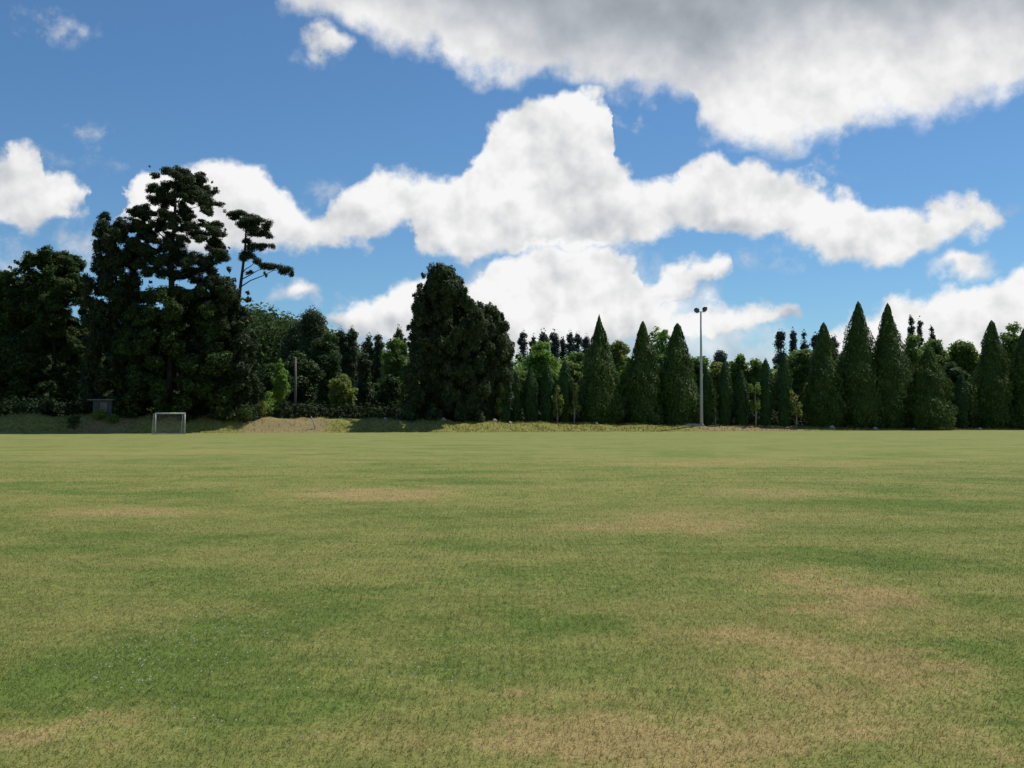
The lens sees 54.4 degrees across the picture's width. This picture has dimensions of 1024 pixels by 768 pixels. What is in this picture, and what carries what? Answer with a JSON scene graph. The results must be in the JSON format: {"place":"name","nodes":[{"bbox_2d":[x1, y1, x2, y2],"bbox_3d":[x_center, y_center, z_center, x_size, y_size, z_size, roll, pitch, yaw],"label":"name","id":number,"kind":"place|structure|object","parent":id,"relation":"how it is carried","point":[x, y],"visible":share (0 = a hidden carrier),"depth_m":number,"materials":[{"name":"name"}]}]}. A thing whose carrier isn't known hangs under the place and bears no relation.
{"place":"outdoors","nodes":[
{"label":"outdoors","id":0,"kind":"place"},
{"bbox_2d":[0,370,1023,767],"bbox_3d":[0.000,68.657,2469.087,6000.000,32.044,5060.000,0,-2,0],"label":"ground","id":1,"kind":"structure","parent":0,"point":[730,448],"depth_m":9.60,"materials":[{"name":"green plant"}]},
{"bbox_2d":[0,270,26,396],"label":"broadleaf tree","id":2,"kind":"object","parent":1,"relation":"on","point":[6,317],"visible":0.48,"depth_m":115.10,"materials":[{"name":"green plant"}]},
{"bbox_2d":[0,244,107,414],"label":"broadleaf tree","id":3,"kind":"object","parent":1,"relation":"on","point":[42,301],"visible":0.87,"depth_m":115.10,"materials":[{"name":"green plant"}]},
{"bbox_2d":[66,415,81,429],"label":"bush","id":4,"kind":"object","parent":1,"relation":"on","point":[73,420],"visible":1,"depth_m":99.21,"materials":[{"name":"green plant"}]},
{"bbox_2d":[91,407,109,420],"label":"bush","id":5,"kind":"object","parent":1,"relation":"on","point":[99,413],"visible":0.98,"depth_m":101.19,"materials":[{"name":"green plant"}]},
{"bbox_2d":[87,399,117,416],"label":"shed","id":6,"kind":"structure","parent":1,"relation":"on","point":[107,404],"depth_m":103.28,"materials":[{"name":"metal"}]},
{"bbox_2d":[100,402,106,413],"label":"door","id":7,"kind":"structure","parent":6,"relation":"in","point":[102,404],"depth_m":103.23,"materials":[{"name":"metal"}]},
{"bbox_2d":[104,412,120,423],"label":"bush","id":8,"kind":"object","parent":1,"relation":"on","point":[114,418],"visible":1,"depth_m":100.71,"materials":[{"name":"green plant"}]},
{"bbox_2d":[77,211,157,415],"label":"pine tree","id":9,"kind":"object","parent":1,"relation":"on","point":[107,322],"visible":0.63,"depth_m":106.12,"materials":[{"name":"green plant"}]},
{"bbox_2d":[152,413,185,434],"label":"football goal","id":10,"kind":"object","parent":1,"relation":"on","point":[154,416],"visible":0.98,"depth_m":95.14,"materials":[{"name":"white paint"}]},
{"bbox_2d":[106,284,240,421],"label":"broadleaf tree","id":11,"kind":"object","parent":1,"relation":"on","point":[169,320],"visible":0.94,"depth_m":103.72,"materials":[{"name":"green plant"}]},
{"bbox_2d":[121,165,232,416],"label":"pine tree","id":12,"kind":"object","parent":1,"relation":"on","point":[201,194],"visible":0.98,"depth_m":107.45,"materials":[{"name":"green plant"}]},
{"bbox_2d":[17,300,409,404],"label":"woodland","id":13,"kind":"object","parent":1,"relation":"on","point":[269,329],"visible":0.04,"depth_m":221.38,"materials":[{"name":"green plant"}]},
{"bbox_2d":[184,273,268,419],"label":"conifer tree","id":14,"kind":"object","parent":1,"relation":"on","point":[225,295],"visible":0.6,"depth_m":105.97,"materials":[{"name":"green plant"}]},
{"bbox_2d":[230,403,258,422],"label":"bush","id":15,"kind":"object","parent":1,"relation":"on","point":[243,414],"visible":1,"depth_m":104.61,"materials":[{"name":"green plant"}]},
{"bbox_2d":[226,209,293,302],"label":"pine tree","id":16,"kind":"object","parent":1,"relation":"on","point":[250,224],"visible":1,"depth_m":111.35,"materials":[{"name":"green plant"}]},
{"bbox_2d":[255,400,271,415],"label":"bush","id":17,"kind":"object","parent":1,"relation":"on","point":[262,405],"visible":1,"depth_m":107.17,"materials":[{"name":"green plant"}]},
{"bbox_2d":[263,391,274,416],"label":"bush","id":18,"kind":"object","parent":1,"relation":"on","point":[270,402],"visible":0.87,"depth_m":109.36,"materials":[{"name":"green plant"}]},
{"bbox_2d":[253,363,292,399],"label":"broadleaf tree","id":19,"kind":"object","parent":1,"relation":"on","point":[268,371],"visible":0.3,"depth_m":134.25,"materials":[{"name":"green plant"}]},
{"bbox_2d":[270,358,290,418],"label":"broadleaf tree","id":20,"kind":"object","parent":1,"relation":"on","point":[281,384],"visible":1,"depth_m":111.65,"materials":[{"name":"green plant"}]},
{"bbox_2d":[276,316,302,377],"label":"pine tree","id":21,"kind":"object","parent":1,"relation":"on","point":[291,341],"visible":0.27,"depth_m":198.37,"materials":[{"name":"green plant"}]},
{"bbox_2d":[294,357,296,415],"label":"utility pole","id":22,"kind":"object","parent":1,"relation":"on","point":[295,382],"visible":0.81,"depth_m":115.98,"materials":[{"name":"metal"}]},
{"bbox_2d":[283,350,325,404],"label":"broadleaf tree","id":23,"kind":"object","parent":1,"relation":"on","point":[309,375],"visible":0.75,"depth_m":138.92,"materials":[{"name":"green plant"}]},
{"bbox_2d":[294,305,327,403],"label":"pine tree","id":24,"kind":"object","parent":1,"relation":"on","point":[311,325],"visible":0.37,"depth_m":189.12,"materials":[{"name":"green plant"}]},
{"bbox_2d":[304,331,341,406],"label":"broadleaf tree","id":25,"kind":"object","parent":1,"relation":"on","point":[325,354],"visible":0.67,"depth_m":173.40,"materials":[{"name":"green plant"}]},
{"bbox_2d":[335,326,347,375],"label":"pine tree","id":26,"kind":"object","parent":1,"relation":"on","point":[341,334],"visible":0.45,"depth_m":194.57,"materials":[{"name":"green plant"}]},
{"bbox_2d":[327,373,358,409],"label":"broadleaf tree","id":27,"kind":"object","parent":1,"relation":"on","point":[341,392],"visible":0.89,"depth_m":121.01,"materials":[{"name":"green plant"}]},
{"bbox_2d":[342,325,359,396],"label":"pine tree","id":28,"kind":"object","parent":1,"relation":"on","point":[352,347],"visible":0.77,"depth_m":194.54,"materials":[{"name":"green plant"}]},
{"bbox_2d":[354,349,373,413],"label":"pine tree","id":29,"kind":"object","parent":1,"relation":"on","point":[363,385],"visible":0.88,"depth_m":125.59,"materials":[{"name":"green plant"}]},
{"bbox_2d":[360,332,374,383],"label":"pine tree","id":30,"kind":"object","parent":1,"relation":"on","point":[367,345],"visible":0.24,"depth_m":199.84,"materials":[{"name":"green plant"}]},
{"bbox_2d":[355,382,380,407],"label":"broadleaf tree","id":31,"kind":"object","parent":1,"relation":"on","point":[374,390],"visible":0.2,"depth_m":129.18,"materials":[{"name":"green plant"}]},
{"bbox_2d":[371,332,384,384],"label":"pine tree","id":32,"kind":"object","parent":1,"relation":"on","point":[378,347],"visible":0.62,"depth_m":199.70,"materials":[{"name":"green plant"}]},
{"bbox_2d":[375,374,400,409],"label":"broadleaf tree","id":33,"kind":"object","parent":1,"relation":"on","point":[390,392],"visible":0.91,"depth_m":123.31,"materials":[{"name":"green plant"}]},
{"bbox_2d":[376,337,407,404],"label":"broadleaf tree","id":34,"kind":"object","parent":1,"relation":"on","point":[393,359],"visible":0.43,"depth_m":149.03,"materials":[{"name":"green plant"}]},
{"bbox_2d":[393,324,405,359],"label":"pine tree","id":35,"kind":"object","parent":1,"relation":"on","point":[398,334],"visible":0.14,"depth_m":190.04,"materials":[{"name":"green plant"}]},
{"bbox_2d":[397,261,499,422],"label":"conifer tree","id":36,"kind":"object","parent":1,"relation":"on","point":[448,326],"visible":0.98,"depth_m":113.24,"materials":[{"name":"green plant"}]},
{"bbox_2d":[475,301,518,420],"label":"conifer tree","id":37,"kind":"object","parent":1,"relation":"on","point":[504,355],"visible":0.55,"depth_m":115.52,"materials":[{"name":"green plant"}]},
{"bbox_2d":[493,383,504,420],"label":"slender tree","id":38,"kind":"object","parent":1,"relation":"on","point":[501,387],"visible":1,"depth_m":115.18,"materials":[{"name":"green plant"}]},
{"bbox_2d":[0,395,1000,427],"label":"undergrowth","id":39,"kind":"object","parent":1,"relation":"on","point":[50,407],"visible":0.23,"depth_m":114.94,"materials":[{"name":"green plant"}]},
{"bbox_2d":[495,378,511,422],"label":"cypress tree","id":40,"kind":"object","parent":1,"relation":"on","point":[505,408],"visible":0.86,"depth_m":115.41,"materials":[{"name":"green plant"}]},
{"bbox_2d":[510,371,521,420],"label":"cypress tree","id":41,"kind":"object","parent":1,"relation":"on","point":[516,407],"visible":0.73,"depth_m":117.51,"materials":[{"name":"green plant"}]},
{"bbox_2d":[513,370,526,410],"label":"broadleaf tree","id":42,"kind":"object","parent":1,"relation":"on","point":[522,376],"visible":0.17,"depth_m":135.60,"materials":[{"name":"green plant"}]},
{"bbox_2d":[515,330,528,361],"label":"pine tree","id":43,"kind":"object","parent":1,"relation":"on","point":[521,342],"visible":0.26,"depth_m":205.00,"materials":[{"name":"green plant"}]},
{"bbox_2d":[521,367,537,421],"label":"cypress tree","id":44,"kind":"object","parent":1,"relation":"on","point":[529,398],"visible":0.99,"depth_m":117.45,"materials":[{"name":"green plant"}]},
{"bbox_2d":[528,333,536,353],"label":"pine tree","id":45,"kind":"object","parent":1,"relation":"on","point":[533,338],"visible":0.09,"depth_m":208.07,"materials":[{"name":"green plant"}]},
{"bbox_2d":[519,341,560,411],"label":"broadleaf tree","id":46,"kind":"object","parent":1,"relation":"on","point":[539,358],"visible":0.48,"depth_m":139.03,"materials":[{"name":"green plant"}]},
{"bbox_2d":[537,328,550,343],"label":"pine tree","id":47,"kind":"object","parent":1,"relation":"on","point":[543,336],"visible":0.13,"depth_m":204.96,"materials":[{"name":"green plant"}]},
{"bbox_2d":[540,363,555,422],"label":"cypress tree","id":48,"kind":"object","parent":1,"relation":"on","point":[548,386],"visible":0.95,"depth_m":117.48,"materials":[{"name":"green plant"}]},
{"bbox_2d":[549,329,560,368],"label":"pine tree","id":49,"kind":"object","parent":1,"relation":"on","point":[554,343],"visible":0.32,"depth_m":205.82,"materials":[{"name":"green plant"}]},
{"bbox_2d":[551,386,563,422],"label":"slender tree","id":50,"kind":"object","parent":1,"relation":"on","point":[558,399],"visible":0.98,"depth_m":116.89,"materials":[{"name":"green plant"}]},
{"bbox_2d":[558,336,566,367],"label":"pine tree","id":51,"kind":"object","parent":1,"relation":"on","point":[563,353],"visible":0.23,"depth_m":209.94,"materials":[{"name":"green plant"}]},
{"bbox_2d":[557,360,573,421],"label":"cypress tree","id":52,"kind":"object","parent":1,"relation":"on","point":[565,378],"visible":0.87,"depth_m":117.99,"materials":[{"name":"green plant"}]},
{"bbox_2d":[563,330,575,362],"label":"pine tree","id":53,"kind":"object","parent":1,"relation":"on","point":[570,346],"visible":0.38,"depth_m":206.96,"materials":[{"name":"green plant"}]},
{"bbox_2d":[566,383,581,422],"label":"slender tree","id":54,"kind":"object","parent":1,"relation":"on","point":[574,401],"visible":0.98,"depth_m":117.35,"materials":[{"name":"green plant"}]},
{"bbox_2d":[565,351,584,381],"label":"broadleaf tree","id":55,"kind":"object","parent":1,"relation":"on","point":[574,356],"visible":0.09,"depth_m":149.78,"materials":[{"name":"green plant"}]},
{"bbox_2d":[568,363,582,409],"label":"broadleaf tree","id":56,"kind":"object","parent":1,"relation":"on","point":[576,375],"visible":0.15,"depth_m":133.74,"materials":[{"name":"green plant"}]},
{"bbox_2d":[573,332,582,362],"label":"pine tree","id":57,"kind":"object","parent":1,"relation":"on","point":[578,339],"visible":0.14,"depth_m":208.00,"materials":[{"name":"green plant"}]},
{"bbox_2d":[581,333,590,360],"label":"pine tree","id":58,"kind":"object","parent":1,"relation":"on","point":[586,341],"visible":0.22,"depth_m":209.68,"materials":[{"name":"green plant"}]},
{"bbox_2d":[576,315,625,423],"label":"cypress tree","id":59,"kind":"object","parent":1,"relation":"on","point":[598,395],"visible":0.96,"depth_m":118.47,"materials":[{"name":"green plant"}]},
{"bbox_2d":[609,339,630,413],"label":"broadleaf tree","id":60,"kind":"object","parent":1,"relation":"on","point":[619,350],"visible":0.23,"depth_m":137.62,"materials":[{"name":"green plant"}]},
{"bbox_2d":[618,356,631,409],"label":"broadleaf tree","id":61,"kind":"object","parent":1,"relation":"on","point":[622,382],"visible":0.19,"depth_m":131.64,"materials":[{"name":"green plant"}]},
{"bbox_2d":[622,321,664,424],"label":"cypress tree","id":62,"kind":"object","parent":1,"relation":"on","point":[643,389],"visible":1,"depth_m":119.64,"materials":[{"name":"green plant"}]},
{"bbox_2d":[649,326,669,380],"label":"broadleaf tree","id":63,"kind":"object","parent":1,"relation":"on","point":[662,338],"visible":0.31,"depth_m":145.65,"materials":[{"name":"green plant"}]},
{"bbox_2d":[654,323,706,424],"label":"cypress tree","id":64,"kind":"object","parent":1,"relation":"on","point":[678,383],"visible":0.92,"depth_m":120.37,"materials":[{"name":"green plant"}]},
{"bbox_2d":[402,350,979,424],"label":"distant woodland","id":65,"kind":"object","parent":1,"relation":"on","point":[517,365],"visible":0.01,"depth_m":174.05,"materials":[{"name":"green plant"}]},
{"bbox_2d":[694,307,706,425],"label":"floodlight pole","id":66,"kind":"object","parent":1,"relation":"on","point":[704,309],"visible":0.98,"depth_m":119.00,"materials":[{"name":"metal"}]},
{"bbox_2d":[693,356,709,412],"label":"broadleaf tree","id":67,"kind":"object","parent":1,"relation":"on","point":[705,363],"visible":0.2,"depth_m":138.95,"materials":[{"name":"green plant"}]},
{"bbox_2d":[703,369,713,425],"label":"cypress tree","id":68,"kind":"object","parent":1,"relation":"on","point":[708,386],"visible":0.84,"depth_m":121.49,"materials":[{"name":"green plant"}]},
{"bbox_2d":[703,361,722,410],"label":"broadleaf tree","id":69,"kind":"object","parent":1,"relation":"on","point":[716,366],"visible":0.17,"depth_m":135.17,"materials":[{"name":"green plant"}]},
{"bbox_2d":[709,388,718,424],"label":"slender tree","id":70,"kind":"object","parent":1,"relation":"on","point":[713,402],"visible":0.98,"depth_m":121.28,"materials":[{"name":"green plant"}]},
{"bbox_2d":[710,348,730,372],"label":"pine tree","id":71,"kind":"object","parent":1,"relation":"on","point":[719,355],"visible":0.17,"depth_m":199.41,"materials":[{"name":"green plant"}]},
{"bbox_2d":[716,361,733,425],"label":"cypress tree","id":72,"kind":"object","parent":1,"relation":"on","point":[725,399],"visible":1,"depth_m":121.50,"materials":[{"name":"green plant"}]},
{"bbox_2d":[728,353,750,414],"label":"broadleaf tree","id":73,"kind":"object","parent":1,"relation":"on","point":[737,366],"visible":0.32,"depth_m":137.55,"materials":[{"name":"green plant"}]},
{"bbox_2d":[733,369,748,425],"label":"cypress tree","id":74,"kind":"object","parent":1,"relation":"on","point":[741,403],"visible":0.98,"depth_m":121.92,"materials":[{"name":"green plant"}]},
{"bbox_2d":[747,382,760,426],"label":"slender tree","id":75,"kind":"object","parent":1,"relation":"on","point":[754,407],"visible":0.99,"depth_m":120.97,"materials":[{"name":"green plant"}]},
{"bbox_2d":[746,358,762,412],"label":"broadleaf tree","id":76,"kind":"object","parent":1,"relation":"on","point":[756,364],"visible":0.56,"depth_m":136.38,"materials":[{"name":"green plant"}]},
{"bbox_2d":[757,358,773,425],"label":"cypress tree","id":77,"kind":"object","parent":1,"relation":"on","point":[766,396],"visible":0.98,"depth_m":122.48,"materials":[{"name":"green plant"}]},
{"bbox_2d":[770,370,779,414],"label":"broadleaf tree","id":78,"kind":"object","parent":1,"relation":"on","point":[775,407],"visible":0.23,"depth_m":134.97,"materials":[{"name":"green plant"}]},
{"bbox_2d":[772,328,787,369],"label":"pine tree","id":79,"kind":"object","parent":1,"relation":"on","point":[779,337],"visible":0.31,"depth_m":190.09,"materials":[{"name":"green plant"}]},
{"bbox_2d":[774,354,792,426],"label":"cypress tree","id":80,"kind":"object","parent":1,"relation":"on","point":[784,380],"visible":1,"depth_m":122.47,"materials":[{"name":"green plant"}]},
{"bbox_2d":[788,327,797,354],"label":"pine tree","id":81,"kind":"object","parent":1,"relation":"on","point":[793,342],"visible":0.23,"depth_m":192.10,"materials":[{"name":"green plant"}]},
{"bbox_2d":[789,389,802,427],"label":"slender tree","id":82,"kind":"object","parent":1,"relation":"on","point":[795,408],"visible":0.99,"depth_m":121.89,"materials":[{"name":"green plant"}]},
{"bbox_2d":[786,348,813,418],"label":"broadleaf tree","id":83,"kind":"object","parent":1,"relation":"on","point":[798,360],"visible":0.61,"depth_m":138.06,"materials":[{"name":"green plant"}]},
{"bbox_2d":[800,329,809,349],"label":"pine tree","id":84,"kind":"object","parent":1,"relation":"on","point":[804,345],"visible":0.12,"depth_m":193.25,"materials":[{"name":"green plant"}]},
{"bbox_2d":[809,331,817,350],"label":"pine tree","id":85,"kind":"object","parent":1,"relation":"on","point":[814,339],"visible":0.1,"depth_m":195.17,"materials":[{"name":"green plant"}]},
{"bbox_2d":[800,322,850,426],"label":"cypress tree","id":86,"kind":"object","parent":1,"relation":"on","point":[825,394],"visible":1,"depth_m":124.67,"materials":[{"name":"green plant"}]},
{"bbox_2d":[831,334,839,359],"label":"pine tree","id":87,"kind":"object","parent":1,"relation":"on","point":[835,342],"visible":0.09,"depth_m":195.82,"materials":[{"name":"green plant"}]},
{"bbox_2d":[836,301,891,427],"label":"cypress tree","id":88,"kind":"object","parent":1,"relation":"on","point":[858,367],"visible":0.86,"depth_m":125.22,"materials":[{"name":"green plant"}]},
{"bbox_2d":[868,303,916,428],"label":"cypress tree","id":89,"kind":"object","parent":1,"relation":"on","point":[890,356],"visible":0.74,"depth_m":125.62,"materials":[{"name":"green plant"}]},
{"bbox_2d":[906,314,915,348],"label":"pine tree","id":90,"kind":"object","parent":1,"relation":"on","point":[911,330],"visible":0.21,"depth_m":185.26,"materials":[{"name":"green plant"}]},
{"bbox_2d":[902,333,923,386],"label":"broadleaf tree","id":91,"kind":"object","parent":1,"relation":"on","point":[913,353],"visible":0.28,"depth_m":149.18,"materials":[{"name":"green plant"}]},
{"bbox_2d":[916,316,923,349],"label":"pine tree","id":92,"kind":"object","parent":1,"relation":"on","point":[919,329],"visible":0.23,"depth_m":186.15,"materials":[{"name":"green plant"}]},
{"bbox_2d":[901,347,957,428],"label":"cypress tree","id":93,"kind":"object","parent":1,"relation":"on","point":[929,397],"visible":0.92,"depth_m":124.30,"materials":[{"name":"green plant"}]},
{"bbox_2d":[928,325,935,340],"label":"pine tree","id":94,"kind":"object","parent":1,"relation":"on","point":[932,336],"visible":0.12,"depth_m":190.30,"materials":[{"name":"green plant"}]},
{"bbox_2d":[919,339,947,369],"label":"broadleaf tree","id":95,"kind":"object","parent":1,"relation":"on","point":[938,350],"visible":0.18,"depth_m":155.26,"materials":[{"name":"green plant"}]},
{"bbox_2d":[942,362,975,427],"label":"broadleaf tree","id":96,"kind":"object","parent":1,"relation":"on","point":[952,372],"visible":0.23,"depth_m":136.78,"materials":[{"name":"green plant"}]},
{"bbox_2d":[953,374,971,428],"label":"cypress tree","id":97,"kind":"object","parent":1,"relation":"on","point":[962,402],"visible":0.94,"depth_m":128.43,"materials":[{"name":"green plant"}]},
{"bbox_2d":[946,339,979,411],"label":"broadleaf tree","id":98,"kind":"object","parent":1,"relation":"on","point":[963,355],"visible":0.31,"depth_m":150.78,"materials":[{"name":"green plant"}]},
{"bbox_2d":[970,320,1017,428],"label":"cypress tree","id":99,"kind":"object","parent":1,"relation":"on","point":[993,404],"visible":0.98,"depth_m":129.82,"materials":[{"name":"green plant"}]},
{"bbox_2d":[1000,321,1021,379],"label":"broadleaf tree","id":100,"kind":"object","parent":1,"relation":"on","point":[1009,340],"visible":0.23,"depth_m":147.40,"materials":[{"name":"green plant"}]},
{"bbox_2d":[1007,329,1023,428],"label":"cypress tree","id":101,"kind":"object","parent":1,"relation":"on","point":[1017,368],"visible":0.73,"depth_m":130.12,"materials":[{"name":"green plant"}]},
{"bbox_2d":[0,412,1023,433],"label":"bank grass","id":102,"kind":"structure","parent":0,"point":[610,424],"depth_m":110.70,"materials":[{"name":"green plant"}]},
{"bbox_2d":[0,0,1023,372],"label":"sky","id":103,"kind":"structure","parent":0,"point":[766,166],"materials":[{"name":"blue"}]}
]}

